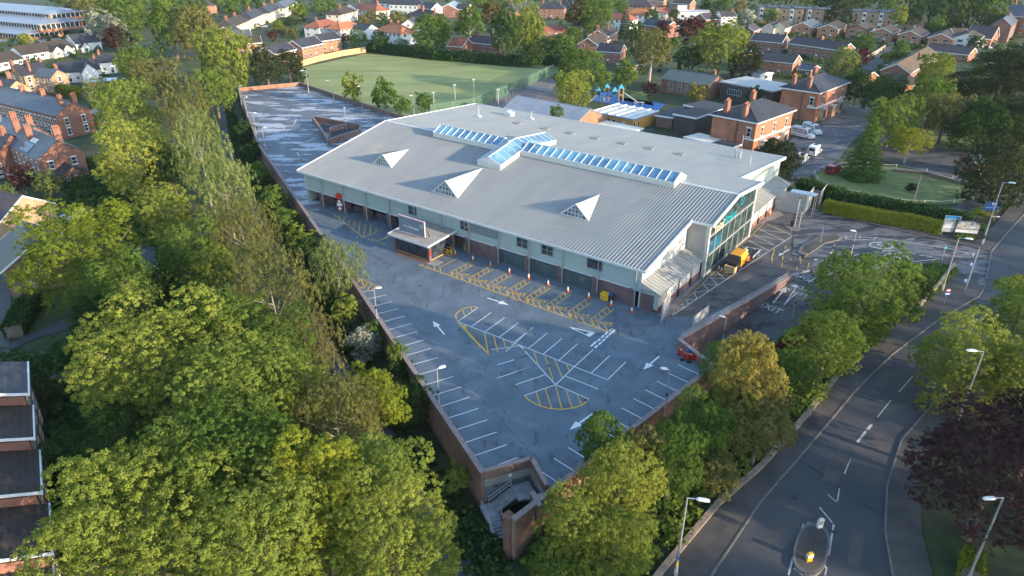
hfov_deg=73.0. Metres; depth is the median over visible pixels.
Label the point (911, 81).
brick house
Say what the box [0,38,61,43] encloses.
school forecourt
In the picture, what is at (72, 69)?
white cottage
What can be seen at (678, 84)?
window
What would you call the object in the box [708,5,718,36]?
conifer
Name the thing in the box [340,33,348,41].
shrub
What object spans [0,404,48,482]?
stepped house
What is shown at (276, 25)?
shrub
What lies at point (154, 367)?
broadleaf tree
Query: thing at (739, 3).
broadleaf tree
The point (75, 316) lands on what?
broadleaf tree
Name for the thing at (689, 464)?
broadleaf tree
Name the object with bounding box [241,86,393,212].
worn deck surface
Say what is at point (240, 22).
villa
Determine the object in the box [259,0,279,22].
villa
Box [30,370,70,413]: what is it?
broadleaf tree
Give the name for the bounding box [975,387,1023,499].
broadleaf tree
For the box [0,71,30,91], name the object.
brick house
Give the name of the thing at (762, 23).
broadleaf tree
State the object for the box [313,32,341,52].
brick house
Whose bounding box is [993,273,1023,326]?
broadleaf tree
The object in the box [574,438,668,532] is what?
broadleaf tree
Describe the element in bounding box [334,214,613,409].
yellow bay markings
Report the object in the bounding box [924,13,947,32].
broadleaf tree
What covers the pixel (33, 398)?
window
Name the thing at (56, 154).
brick house
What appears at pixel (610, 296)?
wheelie bin
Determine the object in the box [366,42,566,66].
hedge
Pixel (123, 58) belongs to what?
broadleaf tree
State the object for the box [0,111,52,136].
slate roofed house
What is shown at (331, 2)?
broadleaf tree
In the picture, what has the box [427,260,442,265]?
paving patch
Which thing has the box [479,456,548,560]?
stairwell
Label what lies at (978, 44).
broadleaf tree
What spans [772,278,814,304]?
ramp markings
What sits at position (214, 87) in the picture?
broadleaf tree
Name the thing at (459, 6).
dark roofed house
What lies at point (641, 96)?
lawn
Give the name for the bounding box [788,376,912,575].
road centre markings
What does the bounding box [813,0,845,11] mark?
broadleaf tree
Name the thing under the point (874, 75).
brick house
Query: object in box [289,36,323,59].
brick house
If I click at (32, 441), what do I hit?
window
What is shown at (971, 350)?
street lamp
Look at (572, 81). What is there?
broadleaf tree
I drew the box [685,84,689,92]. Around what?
window
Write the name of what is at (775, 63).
brick house
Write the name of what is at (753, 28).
brick house
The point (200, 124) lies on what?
broadleaf tree
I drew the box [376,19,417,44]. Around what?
brick house
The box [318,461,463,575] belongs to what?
broadleaf tree
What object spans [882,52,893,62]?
broadleaf tree
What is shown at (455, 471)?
shrub
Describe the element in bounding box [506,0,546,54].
broadleaf tree
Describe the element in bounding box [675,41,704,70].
broadleaf tree
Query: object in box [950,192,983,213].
gate drive
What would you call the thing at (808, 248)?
traffic island top
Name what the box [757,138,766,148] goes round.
bay window
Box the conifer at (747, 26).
[742,21,748,43]
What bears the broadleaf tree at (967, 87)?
on the ground at (944, 540)
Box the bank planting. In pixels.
[519,289,911,575]
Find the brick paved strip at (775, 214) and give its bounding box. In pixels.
[657,210,783,316]
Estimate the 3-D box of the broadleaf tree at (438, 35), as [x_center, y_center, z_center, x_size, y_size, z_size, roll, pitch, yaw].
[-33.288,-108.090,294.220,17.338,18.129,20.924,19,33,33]
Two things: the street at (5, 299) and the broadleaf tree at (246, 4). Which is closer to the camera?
the street at (5, 299)
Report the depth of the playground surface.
216.07 m
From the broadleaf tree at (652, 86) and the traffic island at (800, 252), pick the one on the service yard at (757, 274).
the traffic island at (800, 252)
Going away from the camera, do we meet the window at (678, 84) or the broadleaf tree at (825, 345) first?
the broadleaf tree at (825, 345)
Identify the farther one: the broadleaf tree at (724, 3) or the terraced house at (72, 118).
the broadleaf tree at (724, 3)
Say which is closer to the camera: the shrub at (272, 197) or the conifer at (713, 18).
the shrub at (272, 197)
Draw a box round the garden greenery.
[0,0,1022,133]
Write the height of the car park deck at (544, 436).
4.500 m
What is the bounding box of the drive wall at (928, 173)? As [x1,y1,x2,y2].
[892,168,965,184]
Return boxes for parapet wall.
[238,88,484,505]
[239,82,299,90]
[299,82,404,117]
[511,366,714,560]
[677,338,712,366]
[678,274,793,351]
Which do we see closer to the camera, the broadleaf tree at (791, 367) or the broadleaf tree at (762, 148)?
the broadleaf tree at (791, 367)
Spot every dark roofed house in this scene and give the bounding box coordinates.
[325,4,357,22]
[351,23,377,39]
[456,4,471,16]
[504,0,531,17]
[558,0,580,13]
[968,24,999,45]
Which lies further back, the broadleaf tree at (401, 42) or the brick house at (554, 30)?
the brick house at (554, 30)
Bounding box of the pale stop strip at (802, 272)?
[792,269,810,274]
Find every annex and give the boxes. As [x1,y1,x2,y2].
[654,107,685,128]
[673,105,722,135]
[683,100,733,108]
[712,139,741,147]
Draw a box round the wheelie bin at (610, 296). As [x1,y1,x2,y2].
[608,292,613,300]
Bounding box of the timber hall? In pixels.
[718,76,787,103]
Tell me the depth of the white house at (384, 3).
449.78 m
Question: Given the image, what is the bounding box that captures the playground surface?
[592,96,664,109]
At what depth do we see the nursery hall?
224.25 m
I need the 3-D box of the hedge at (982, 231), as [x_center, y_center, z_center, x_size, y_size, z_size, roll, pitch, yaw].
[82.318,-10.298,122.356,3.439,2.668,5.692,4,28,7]
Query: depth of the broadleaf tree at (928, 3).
369.23 m
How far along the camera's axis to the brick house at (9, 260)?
111.24 m
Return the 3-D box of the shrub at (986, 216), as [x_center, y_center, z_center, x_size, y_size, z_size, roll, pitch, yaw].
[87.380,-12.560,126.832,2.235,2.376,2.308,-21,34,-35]
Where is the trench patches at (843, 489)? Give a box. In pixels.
[786,245,1006,515]
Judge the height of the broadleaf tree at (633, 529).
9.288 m
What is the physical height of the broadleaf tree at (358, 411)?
16.541 m
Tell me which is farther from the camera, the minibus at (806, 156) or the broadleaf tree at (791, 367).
the minibus at (806, 156)
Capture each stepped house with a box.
[0,361,46,447]
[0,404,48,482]
[0,449,51,508]
[0,502,60,575]
[0,566,54,575]
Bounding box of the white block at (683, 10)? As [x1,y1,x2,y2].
[677,5,709,20]
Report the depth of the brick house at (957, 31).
321.69 m
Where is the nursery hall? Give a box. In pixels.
[660,68,722,99]
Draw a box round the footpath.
[215,103,476,575]
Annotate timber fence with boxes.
[301,47,365,65]
[867,45,885,57]
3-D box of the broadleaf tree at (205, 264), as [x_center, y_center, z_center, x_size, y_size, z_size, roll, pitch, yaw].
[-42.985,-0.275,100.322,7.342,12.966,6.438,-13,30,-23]
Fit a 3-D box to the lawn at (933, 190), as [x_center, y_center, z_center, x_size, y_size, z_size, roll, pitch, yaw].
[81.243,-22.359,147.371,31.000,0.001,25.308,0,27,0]
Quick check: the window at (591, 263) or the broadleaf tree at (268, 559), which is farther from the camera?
the window at (591, 263)
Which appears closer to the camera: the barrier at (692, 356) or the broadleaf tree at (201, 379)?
the broadleaf tree at (201, 379)
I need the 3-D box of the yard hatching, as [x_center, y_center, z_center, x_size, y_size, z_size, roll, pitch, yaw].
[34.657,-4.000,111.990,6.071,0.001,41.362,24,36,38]
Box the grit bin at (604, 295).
[600,291,608,300]
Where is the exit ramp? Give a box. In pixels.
[701,278,838,365]
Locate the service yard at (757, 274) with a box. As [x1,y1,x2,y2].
[664,211,816,317]
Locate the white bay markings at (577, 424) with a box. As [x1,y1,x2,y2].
[360,290,697,489]
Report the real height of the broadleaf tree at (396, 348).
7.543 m
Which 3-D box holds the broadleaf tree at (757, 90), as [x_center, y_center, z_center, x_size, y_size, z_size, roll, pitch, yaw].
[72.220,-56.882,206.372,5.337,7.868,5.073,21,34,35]
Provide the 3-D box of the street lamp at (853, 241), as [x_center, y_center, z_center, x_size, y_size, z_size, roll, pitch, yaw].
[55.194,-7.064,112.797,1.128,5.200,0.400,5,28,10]
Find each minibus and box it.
[790,125,814,138]
[797,152,808,163]
[802,121,821,134]
[807,143,821,155]
[825,163,842,174]
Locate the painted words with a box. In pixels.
[760,302,781,312]
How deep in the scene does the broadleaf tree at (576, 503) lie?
58.40 m
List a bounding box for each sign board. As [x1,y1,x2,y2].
[941,215,961,234]
[953,220,982,236]
[983,200,1001,211]
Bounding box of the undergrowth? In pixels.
[225,102,514,575]
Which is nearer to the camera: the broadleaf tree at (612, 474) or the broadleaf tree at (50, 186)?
the broadleaf tree at (612, 474)
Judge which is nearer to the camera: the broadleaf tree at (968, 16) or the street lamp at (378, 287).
the street lamp at (378, 287)
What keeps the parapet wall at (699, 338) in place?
on the car park deck at (544, 436)
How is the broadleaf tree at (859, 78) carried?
on the ground at (944, 540)
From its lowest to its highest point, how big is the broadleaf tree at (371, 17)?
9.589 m
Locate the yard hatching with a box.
[673,226,793,314]
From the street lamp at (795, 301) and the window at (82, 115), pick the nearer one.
the street lamp at (795, 301)
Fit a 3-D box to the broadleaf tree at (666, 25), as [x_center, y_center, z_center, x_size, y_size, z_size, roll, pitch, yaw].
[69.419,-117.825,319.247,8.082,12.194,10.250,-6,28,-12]
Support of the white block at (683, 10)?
on the ground at (944, 540)
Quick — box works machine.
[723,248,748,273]
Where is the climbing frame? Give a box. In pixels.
[589,84,637,102]
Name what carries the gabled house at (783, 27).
on the ground at (944, 540)
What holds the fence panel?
on the car park deck at (544, 436)
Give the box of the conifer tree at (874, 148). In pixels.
[837,116,890,184]
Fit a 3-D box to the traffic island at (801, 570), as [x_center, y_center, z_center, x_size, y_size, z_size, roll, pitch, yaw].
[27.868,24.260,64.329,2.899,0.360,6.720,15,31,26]
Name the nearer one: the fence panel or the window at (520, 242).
the fence panel
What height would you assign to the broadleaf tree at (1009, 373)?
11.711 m
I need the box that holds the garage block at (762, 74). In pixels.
[746,69,773,79]
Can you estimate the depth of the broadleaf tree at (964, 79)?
205.80 m
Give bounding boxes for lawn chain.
[814,162,978,200]
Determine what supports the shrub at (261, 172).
on the ground at (944, 540)
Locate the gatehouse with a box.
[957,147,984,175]
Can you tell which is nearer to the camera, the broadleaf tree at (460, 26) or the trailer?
the trailer
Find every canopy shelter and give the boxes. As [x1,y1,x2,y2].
[596,120,643,131]
[683,133,722,143]
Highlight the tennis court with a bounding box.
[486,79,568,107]
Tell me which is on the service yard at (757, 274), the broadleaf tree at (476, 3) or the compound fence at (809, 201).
the compound fence at (809, 201)
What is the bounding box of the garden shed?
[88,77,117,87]
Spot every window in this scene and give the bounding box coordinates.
[31,440,35,448]
[32,392,36,408]
[39,410,42,425]
[39,425,43,440]
[46,125,52,134]
[47,160,56,169]
[63,117,69,125]
[66,127,72,135]
[69,155,78,164]
[80,114,86,121]
[83,123,89,131]
[408,205,416,215]
[460,220,467,230]
[516,237,527,248]
[541,244,552,256]
[587,257,602,271]
[668,81,672,90]
[676,83,681,91]
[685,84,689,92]
[727,89,741,96]
[745,127,751,137]
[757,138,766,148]
[779,130,788,141]
[808,97,814,105]
[817,106,827,120]
[835,99,843,112]
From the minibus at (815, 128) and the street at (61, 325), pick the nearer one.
the street at (61, 325)
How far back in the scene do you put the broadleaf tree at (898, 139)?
156.65 m
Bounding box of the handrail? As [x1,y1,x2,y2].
[681,273,787,336]
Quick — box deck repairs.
[352,245,652,468]
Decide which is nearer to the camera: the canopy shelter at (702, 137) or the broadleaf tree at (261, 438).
the broadleaf tree at (261, 438)
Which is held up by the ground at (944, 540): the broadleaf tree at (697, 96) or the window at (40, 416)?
the broadleaf tree at (697, 96)
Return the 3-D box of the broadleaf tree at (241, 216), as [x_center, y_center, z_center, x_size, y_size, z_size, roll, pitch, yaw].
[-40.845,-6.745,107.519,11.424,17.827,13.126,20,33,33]
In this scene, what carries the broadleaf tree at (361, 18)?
on the ground at (944, 540)
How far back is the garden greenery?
320.85 m
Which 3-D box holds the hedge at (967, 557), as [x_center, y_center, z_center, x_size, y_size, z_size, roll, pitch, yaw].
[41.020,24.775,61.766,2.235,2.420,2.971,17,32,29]
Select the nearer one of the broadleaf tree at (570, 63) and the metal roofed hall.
the metal roofed hall
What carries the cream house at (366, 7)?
on the ground at (944, 540)
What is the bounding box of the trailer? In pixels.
[745,246,760,257]
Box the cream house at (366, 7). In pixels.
[358,0,389,19]
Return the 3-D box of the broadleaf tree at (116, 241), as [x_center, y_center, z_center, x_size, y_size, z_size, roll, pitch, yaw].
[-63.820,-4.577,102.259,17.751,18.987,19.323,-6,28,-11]
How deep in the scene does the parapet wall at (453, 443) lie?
82.01 m
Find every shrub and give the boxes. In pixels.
[17,33,34,44]
[47,374,63,386]
[232,118,257,143]
[239,139,261,163]
[246,160,270,184]
[254,184,289,215]
[267,29,277,40]
[268,207,303,235]
[272,19,282,31]
[275,222,316,257]
[297,234,326,267]
[302,277,339,317]
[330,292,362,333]
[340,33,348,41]
[343,324,381,363]
[359,319,385,353]
[383,360,412,387]
[383,374,437,427]
[438,459,470,492]
[546,35,555,43]
[904,183,917,191]
[971,206,985,219]
[982,212,995,223]
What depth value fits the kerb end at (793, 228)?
124.99 m
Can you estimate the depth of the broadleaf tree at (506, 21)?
273.12 m
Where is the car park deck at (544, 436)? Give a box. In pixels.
[241,86,745,509]
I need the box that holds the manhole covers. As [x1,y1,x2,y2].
[791,224,891,533]
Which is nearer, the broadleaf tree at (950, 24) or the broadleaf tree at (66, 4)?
the broadleaf tree at (950, 24)
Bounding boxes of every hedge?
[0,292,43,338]
[29,349,75,378]
[54,83,87,98]
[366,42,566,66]
[731,303,839,398]
[793,176,974,220]
[822,198,943,234]
[955,233,975,241]
[955,544,987,575]
[970,220,987,238]
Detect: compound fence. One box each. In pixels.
[773,190,807,214]
[803,186,814,213]
[811,190,821,205]
[818,185,826,203]
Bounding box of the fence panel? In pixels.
[692,305,708,328]
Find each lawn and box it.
[617,91,652,104]
[814,165,974,203]
[916,134,994,149]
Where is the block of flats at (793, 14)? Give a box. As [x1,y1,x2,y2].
[756,4,806,24]
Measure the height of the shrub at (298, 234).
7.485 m
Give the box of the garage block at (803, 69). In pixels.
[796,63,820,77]
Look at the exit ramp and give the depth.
99.39 m
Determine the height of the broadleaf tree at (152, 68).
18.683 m
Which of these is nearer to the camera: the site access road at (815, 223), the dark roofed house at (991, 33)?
the site access road at (815, 223)
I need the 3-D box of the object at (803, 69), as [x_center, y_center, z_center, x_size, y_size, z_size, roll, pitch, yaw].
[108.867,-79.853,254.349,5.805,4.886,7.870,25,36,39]
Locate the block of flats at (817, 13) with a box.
[804,6,826,24]
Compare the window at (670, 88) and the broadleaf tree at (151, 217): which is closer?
the broadleaf tree at (151, 217)
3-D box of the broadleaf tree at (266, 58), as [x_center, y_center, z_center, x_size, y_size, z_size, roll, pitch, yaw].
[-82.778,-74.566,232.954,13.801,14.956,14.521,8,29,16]
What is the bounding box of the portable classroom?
[594,103,659,127]
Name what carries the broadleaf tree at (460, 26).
on the ground at (944, 540)
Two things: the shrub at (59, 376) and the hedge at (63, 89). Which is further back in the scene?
the hedge at (63, 89)
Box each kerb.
[710,287,984,575]
[821,211,988,250]
[884,319,1023,575]
[985,214,1023,278]
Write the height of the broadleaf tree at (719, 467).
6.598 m
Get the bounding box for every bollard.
[805,552,813,561]
[816,518,824,527]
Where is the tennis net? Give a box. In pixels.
[523,84,554,91]
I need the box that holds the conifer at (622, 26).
[618,9,628,38]
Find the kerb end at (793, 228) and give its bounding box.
[784,225,800,230]
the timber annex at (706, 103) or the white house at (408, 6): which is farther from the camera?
the white house at (408, 6)
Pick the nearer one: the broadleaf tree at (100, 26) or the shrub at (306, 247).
the shrub at (306, 247)
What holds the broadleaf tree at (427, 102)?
on the playing field
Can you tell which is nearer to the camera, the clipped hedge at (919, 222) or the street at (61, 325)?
the street at (61, 325)
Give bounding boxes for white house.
[66,32,102,51]
[303,18,337,36]
[347,0,361,18]
[369,0,393,11]
[388,0,423,14]
[402,17,418,30]
[420,2,441,12]
[604,12,638,29]
[717,8,736,25]
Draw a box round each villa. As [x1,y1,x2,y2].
[215,12,250,36]
[240,7,265,28]
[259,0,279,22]
[275,0,296,16]
[709,89,796,150]
[779,65,850,121]
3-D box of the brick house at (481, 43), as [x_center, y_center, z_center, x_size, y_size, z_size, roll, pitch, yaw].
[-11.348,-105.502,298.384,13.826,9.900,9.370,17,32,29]
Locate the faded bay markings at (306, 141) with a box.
[282,119,325,155]
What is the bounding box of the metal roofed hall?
[504,95,604,123]
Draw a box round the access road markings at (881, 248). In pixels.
[778,236,973,262]
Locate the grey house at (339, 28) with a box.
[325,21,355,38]
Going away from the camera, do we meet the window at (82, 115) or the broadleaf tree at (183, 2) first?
the window at (82, 115)
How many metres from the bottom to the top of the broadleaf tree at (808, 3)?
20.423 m
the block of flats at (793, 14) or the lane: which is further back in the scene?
the block of flats at (793, 14)
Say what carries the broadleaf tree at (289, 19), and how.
on the ground at (944, 540)
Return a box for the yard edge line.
[670,222,779,314]
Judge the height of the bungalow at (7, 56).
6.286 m
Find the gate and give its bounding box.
[660,289,671,323]
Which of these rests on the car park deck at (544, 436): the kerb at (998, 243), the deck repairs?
the deck repairs
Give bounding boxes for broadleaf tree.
[0,161,41,193]
[0,182,17,193]
[2,196,148,314]
[9,421,282,575]
[25,168,64,197]
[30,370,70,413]
[38,415,110,477]
[45,0,64,7]
[57,0,85,12]
[58,278,255,438]
[61,0,117,29]
[65,293,125,349]
[78,245,163,326]
[80,397,169,469]
[81,7,127,42]
[81,77,121,110]
[88,0,151,40]
[89,76,164,156]
[89,118,174,199]
[101,24,134,55]
[111,42,155,95]
[119,24,135,70]
[126,55,183,114]
[126,385,303,559]
[129,0,174,26]
[129,181,199,247]
[141,142,203,194]
[143,0,199,58]
[151,70,215,155]
[155,215,224,299]
[162,285,273,395]
[163,328,315,473]
[169,104,233,206]
[170,0,226,59]
[172,0,189,6]
[173,456,353,575]
[184,244,237,310]
[188,25,259,100]
[188,61,237,125]
[188,140,258,248]
[190,0,211,13]
[207,191,286,293]
[208,0,228,10]
[222,0,239,13]
[223,224,325,341]
[232,299,315,399]
[237,0,250,8]
[245,44,285,85]
[249,0,262,6]
[258,348,337,454]
[261,424,360,575]
[268,497,357,575]
[271,49,308,82]
[272,369,389,480]
[273,309,346,385]
[278,26,289,36]
[283,16,296,28]
[288,2,307,20]
[288,27,299,36]
[297,5,308,19]
[308,237,370,309]
[313,0,326,14]
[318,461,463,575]
[319,430,434,551]
[326,0,337,9]
[341,69,363,106]
[344,360,412,431]
[349,25,367,48]
[358,15,369,23]
[364,8,376,22]
[370,29,389,49]
[370,76,398,109]
[377,12,387,21]
[385,336,408,374]
[389,10,407,24]
[392,95,411,114]
[393,38,410,45]
[411,13,453,49]
[415,92,433,112]
[453,5,485,37]
[470,0,490,11]
[478,0,507,31]
[487,5,518,54]
[496,0,508,7]
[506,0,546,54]
[521,37,551,55]
[527,529,590,575]
[532,478,612,569]
[546,31,578,55]
[549,104,563,117]
[552,69,594,106]
[554,45,613,97]
[564,0,588,28]
[565,26,582,43]
[573,408,630,499]
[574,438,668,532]
[578,0,616,32]
[579,499,658,575]
[606,423,667,497]
[611,57,638,89]
[614,0,629,12]
[623,20,643,46]
[632,27,673,80]
[637,415,708,510]
[641,81,657,95]
[645,9,658,20]
[654,18,672,38]
[658,383,736,473]
[668,9,679,20]
[670,37,681,53]
[673,16,708,45]
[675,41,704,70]
[686,82,711,101]
[688,443,741,501]
[689,18,750,74]
[697,339,740,399]
[699,0,715,11]
[708,329,789,442]
[715,0,734,10]
[724,380,799,467]
[727,42,763,76]
[731,0,747,14]
[740,8,756,23]
[745,85,762,101]
[753,138,782,155]
[756,19,764,28]
[758,0,775,4]
[762,8,780,22]
[764,137,805,179]
[774,347,823,402]
[776,0,796,5]
[781,308,869,387]
[792,0,822,12]
[804,240,926,346]
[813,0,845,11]
[821,45,860,84]
[824,2,856,27]
[832,0,865,8]
[843,67,872,105]
[849,31,876,51]
[853,47,871,67]
[859,73,910,109]
[860,0,882,9]
[863,92,925,148]
[873,0,903,10]
[880,257,935,307]
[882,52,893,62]
[889,124,934,162]
[890,0,915,8]
[890,5,907,27]
[890,39,910,58]
[901,389,1023,556]
[907,0,926,28]
[907,305,1023,417]
[908,75,956,133]
[914,0,951,28]
[914,51,957,93]
[918,92,977,144]
[922,47,1023,136]
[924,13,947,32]
[929,0,976,29]
[942,13,964,30]
[942,94,1023,152]
[945,0,998,27]
[952,75,975,96]
[953,133,1023,210]
[961,96,1023,150]
[965,276,1023,350]
[966,35,986,48]
[970,0,1008,25]
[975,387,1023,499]
[985,341,1023,420]
[989,42,1023,93]
[990,142,1023,193]
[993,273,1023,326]
[1001,0,1022,6]
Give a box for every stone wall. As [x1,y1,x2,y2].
[653,372,839,575]
[915,262,955,307]
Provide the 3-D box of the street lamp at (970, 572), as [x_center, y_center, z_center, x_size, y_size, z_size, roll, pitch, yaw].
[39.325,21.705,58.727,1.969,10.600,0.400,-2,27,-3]
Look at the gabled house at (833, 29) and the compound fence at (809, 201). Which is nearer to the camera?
the compound fence at (809, 201)
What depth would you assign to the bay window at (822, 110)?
194.93 m
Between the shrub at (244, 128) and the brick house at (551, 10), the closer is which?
the shrub at (244, 128)
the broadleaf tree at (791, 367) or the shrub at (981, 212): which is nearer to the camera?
the broadleaf tree at (791, 367)
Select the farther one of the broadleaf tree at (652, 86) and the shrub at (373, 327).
the broadleaf tree at (652, 86)
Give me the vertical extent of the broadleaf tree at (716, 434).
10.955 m
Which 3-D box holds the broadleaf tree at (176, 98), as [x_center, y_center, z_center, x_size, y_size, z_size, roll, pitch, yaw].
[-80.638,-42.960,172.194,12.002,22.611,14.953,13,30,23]
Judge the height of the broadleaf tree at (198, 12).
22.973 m
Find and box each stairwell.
[312,115,361,144]
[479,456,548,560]
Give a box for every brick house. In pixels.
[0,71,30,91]
[0,125,15,172]
[0,191,92,238]
[0,220,75,297]
[8,57,47,92]
[8,118,89,186]
[33,64,69,93]
[189,0,217,13]
[221,25,239,40]
[232,29,251,35]
[236,35,261,53]
[258,42,296,64]
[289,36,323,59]
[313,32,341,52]
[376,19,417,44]
[409,4,438,24]
[442,0,460,17]
[447,37,472,52]
[469,31,502,53]
[538,25,570,37]
[539,0,566,18]
[578,31,610,56]
[587,22,618,42]
[596,38,626,64]
[623,0,654,13]
[641,17,678,37]
[648,0,666,8]
[656,7,675,20]
[672,0,695,9]
[693,11,719,27]
[736,23,760,37]
[738,45,758,68]
[750,32,789,52]
[758,51,801,75]
[787,35,855,60]
[854,68,878,87]
[879,73,921,91]
[949,28,967,34]
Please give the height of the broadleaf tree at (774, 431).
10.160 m
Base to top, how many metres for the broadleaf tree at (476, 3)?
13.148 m
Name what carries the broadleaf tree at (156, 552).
on the ground at (944, 540)
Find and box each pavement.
[662,270,983,575]
[829,213,990,250]
[886,321,1023,575]
[976,191,1023,249]
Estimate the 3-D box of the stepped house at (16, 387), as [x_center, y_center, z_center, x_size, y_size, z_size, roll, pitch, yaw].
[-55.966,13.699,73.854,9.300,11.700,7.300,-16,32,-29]
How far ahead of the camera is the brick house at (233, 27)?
334.07 m
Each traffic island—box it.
[792,522,829,575]
[798,234,841,256]
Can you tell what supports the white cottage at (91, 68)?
on the ground at (944, 540)
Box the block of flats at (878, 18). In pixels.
[825,8,927,31]
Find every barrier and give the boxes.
[677,347,688,359]
[685,352,696,360]
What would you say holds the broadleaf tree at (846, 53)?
on the ground at (944, 540)
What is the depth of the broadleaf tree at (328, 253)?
101.42 m
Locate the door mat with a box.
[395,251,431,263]
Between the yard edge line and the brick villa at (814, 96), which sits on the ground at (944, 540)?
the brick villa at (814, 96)
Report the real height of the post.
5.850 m
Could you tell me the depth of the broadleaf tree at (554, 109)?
177.45 m
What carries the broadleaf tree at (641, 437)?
on the ground at (944, 540)
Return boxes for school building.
[0,3,86,40]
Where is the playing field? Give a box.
[301,54,557,115]
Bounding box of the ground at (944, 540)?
[0,0,1023,575]
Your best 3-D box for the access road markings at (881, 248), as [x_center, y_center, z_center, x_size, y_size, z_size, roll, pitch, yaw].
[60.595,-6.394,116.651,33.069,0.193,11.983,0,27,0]
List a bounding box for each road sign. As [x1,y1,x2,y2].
[335,193,341,212]
[944,288,950,302]
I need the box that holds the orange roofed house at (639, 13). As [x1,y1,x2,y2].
[629,8,649,24]
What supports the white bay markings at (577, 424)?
on the car park deck at (544, 436)
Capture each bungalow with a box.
[0,50,23,70]
[9,39,90,60]
[879,46,937,76]
[926,43,977,61]
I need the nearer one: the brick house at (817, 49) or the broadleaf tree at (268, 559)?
the broadleaf tree at (268, 559)
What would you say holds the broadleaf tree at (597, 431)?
on the ground at (944, 540)
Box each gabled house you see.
[761,21,777,33]
[774,20,792,35]
[791,19,822,35]
[816,19,846,38]
[845,22,876,38]
[870,24,900,42]
[896,27,929,44]
[927,28,956,44]
[952,30,984,46]
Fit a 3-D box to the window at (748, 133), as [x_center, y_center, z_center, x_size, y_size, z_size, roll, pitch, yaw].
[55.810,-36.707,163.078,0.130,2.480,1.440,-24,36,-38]
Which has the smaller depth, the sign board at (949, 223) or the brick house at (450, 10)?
the sign board at (949, 223)
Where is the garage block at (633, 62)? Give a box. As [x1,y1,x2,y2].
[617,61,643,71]
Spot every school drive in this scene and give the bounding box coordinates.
[784,103,874,186]
[871,138,967,180]
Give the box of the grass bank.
[911,259,959,299]
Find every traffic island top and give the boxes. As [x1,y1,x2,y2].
[796,526,827,570]
[802,235,838,253]
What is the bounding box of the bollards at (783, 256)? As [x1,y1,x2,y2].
[771,246,804,273]
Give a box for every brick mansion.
[989,0,1023,36]
[991,11,1018,42]
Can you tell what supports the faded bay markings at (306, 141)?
on the worn deck surface at (275, 109)
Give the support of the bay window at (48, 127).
in the terraced house at (72, 118)
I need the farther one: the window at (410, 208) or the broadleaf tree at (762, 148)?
the broadleaf tree at (762, 148)
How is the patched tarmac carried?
on the road at (864, 478)
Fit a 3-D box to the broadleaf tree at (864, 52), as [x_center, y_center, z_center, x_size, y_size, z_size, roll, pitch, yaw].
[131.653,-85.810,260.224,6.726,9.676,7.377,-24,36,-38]
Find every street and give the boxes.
[0,273,10,353]
[10,318,71,348]
[122,208,157,273]
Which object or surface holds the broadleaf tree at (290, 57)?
on the ground at (944, 540)
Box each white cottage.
[56,61,82,82]
[80,54,101,82]
[97,49,118,73]
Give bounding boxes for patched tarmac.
[697,370,895,567]
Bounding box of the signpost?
[963,248,979,290]
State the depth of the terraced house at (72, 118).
196.15 m
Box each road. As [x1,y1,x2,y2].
[713,290,1023,575]
[792,207,990,286]
[984,216,1023,295]
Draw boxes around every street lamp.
[374,286,381,321]
[436,365,445,404]
[660,367,669,416]
[673,497,709,575]
[719,315,726,347]
[791,285,798,319]
[850,230,856,254]
[941,237,972,290]
[954,349,983,427]
[966,496,1003,575]
[981,182,1015,244]
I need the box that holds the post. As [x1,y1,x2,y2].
[794,197,801,226]
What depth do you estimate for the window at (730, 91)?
215.09 m
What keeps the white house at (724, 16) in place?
on the ground at (944, 540)
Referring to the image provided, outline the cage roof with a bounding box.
[790,189,818,215]
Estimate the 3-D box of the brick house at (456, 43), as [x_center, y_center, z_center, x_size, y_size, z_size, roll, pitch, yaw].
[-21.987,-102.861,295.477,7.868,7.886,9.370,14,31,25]
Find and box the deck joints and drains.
[326,224,671,457]
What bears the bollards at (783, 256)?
on the site access road at (815, 223)
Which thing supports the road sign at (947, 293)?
on the pavement at (738, 508)
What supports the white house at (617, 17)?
on the ground at (944, 540)
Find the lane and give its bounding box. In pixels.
[861,42,892,70]
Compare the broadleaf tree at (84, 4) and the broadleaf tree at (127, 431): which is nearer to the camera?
the broadleaf tree at (127, 431)
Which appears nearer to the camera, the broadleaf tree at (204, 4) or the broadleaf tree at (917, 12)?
the broadleaf tree at (917, 12)
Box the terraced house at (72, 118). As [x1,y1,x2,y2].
[0,80,95,138]
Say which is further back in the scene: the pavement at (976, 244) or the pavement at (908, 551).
the pavement at (976, 244)
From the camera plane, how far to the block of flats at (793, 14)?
388.63 m
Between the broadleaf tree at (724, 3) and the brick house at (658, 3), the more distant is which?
the brick house at (658, 3)
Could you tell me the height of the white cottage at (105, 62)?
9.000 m
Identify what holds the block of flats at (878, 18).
on the ground at (944, 540)
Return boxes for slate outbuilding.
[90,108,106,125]
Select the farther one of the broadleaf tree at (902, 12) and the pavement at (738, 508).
the broadleaf tree at (902, 12)

